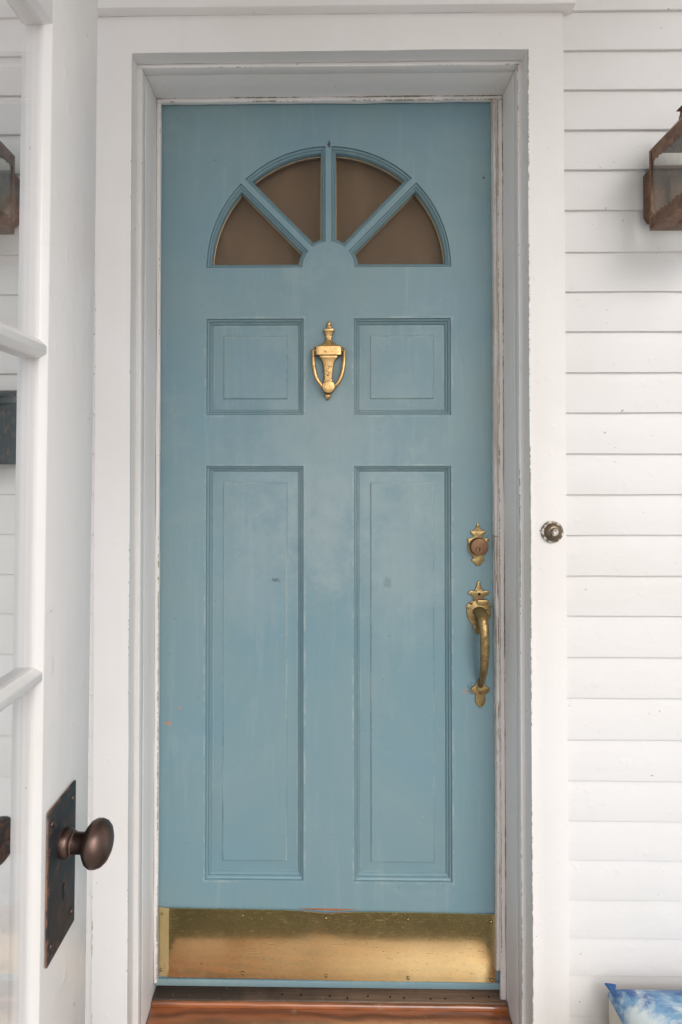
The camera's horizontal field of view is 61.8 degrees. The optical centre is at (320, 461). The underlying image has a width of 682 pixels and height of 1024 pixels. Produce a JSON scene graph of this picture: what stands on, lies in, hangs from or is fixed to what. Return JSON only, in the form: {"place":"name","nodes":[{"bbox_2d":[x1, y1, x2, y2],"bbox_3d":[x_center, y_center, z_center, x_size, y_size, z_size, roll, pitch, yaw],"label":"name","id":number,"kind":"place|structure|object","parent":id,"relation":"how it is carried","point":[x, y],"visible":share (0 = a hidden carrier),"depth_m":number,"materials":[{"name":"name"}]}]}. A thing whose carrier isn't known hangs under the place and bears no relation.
{"place":"outdoors","nodes":[
{"label":"outdoors","id":0,"kind":"place"},
{"bbox_2d":[0,0,113,1023],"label":"porch door","id":1,"kind":"structure","parent":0,"point":[54,846],"depth_m":0.57,"materials":[{"name":"white paint"}]},
{"bbox_2d":[605,983,681,1023],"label":"cushion","id":2,"kind":"object","parent":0,"point":[634,1006],"visible":1,"depth_m":1.08,"materials":[{"name":"blue fabric"}]},
{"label":"porch floor","id":3,"kind":"structure","parent":0,"visible":0},
{"bbox_2d":[147,985,511,1023],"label":"door sill","id":4,"kind":"structure","parent":3,"relation":"on","point":[230,1005],"depth_m":1.28,"materials":[{"name":"brown wood"}]},
{"label":"ground","id":5,"kind":"structure","parent":0,"visible":0},
{"bbox_2d":[0,0,681,1023],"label":"house wall","id":6,"kind":"structure","parent":5,"relation":"on","point":[622,80],"depth_m":1.18,"materials":[{"name":"white paint"}]},
{"bbox_2d":[0,390,16,463],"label":"mailbox","id":7,"kind":"object","parent":6,"relation":"attached to","point":[8,414],"visible":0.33,"depth_m":1.14,"materials":[{"name":"metal"}]},
{"bbox_2d":[0,141,19,234],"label":"wall lantern","id":8,"kind":"object","parent":6,"relation":"attached to","point":[9,198],"depth_m":1.16,"materials":[{"name":"orange metal"}]},
{"bbox_2d":[91,0,575,1023],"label":"door surround","id":9,"kind":"object","parent":6,"relation":"attached to","point":[207,52],"visible":0.98,"depth_m":1.19,"materials":[{"name":"white paint"}]},
{"bbox_2d":[155,102,499,989],"bbox_3d":[0.021,0.181,1.335,0.804,2.058,0.120,0,-1,1],"label":"front door","id":10,"kind":"structure","parent":9,"relation":"attached to","point":[327,736],"depth_m":1.33,"materials":[{"name":"blue paint"}]},
{"bbox_2d":[539,521,562,542],"bbox_3d":[0.475,0.145,1.161,0.048,0.045,0.021,0,-1,1],"label":"doorbell","id":11,"kind":"object","parent":9,"relation":"attached to","point":[551,531],"visible":1,"depth_m":1.16,"materials":[{"name":"metal"}]},
{"bbox_2d":[643,105,681,230],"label":"wall lantern","id":12,"kind":"object","parent":6,"relation":"attached to","point":[662,197],"depth_m":1.13,"materials":[{"name":"orange metal"}]}
]}

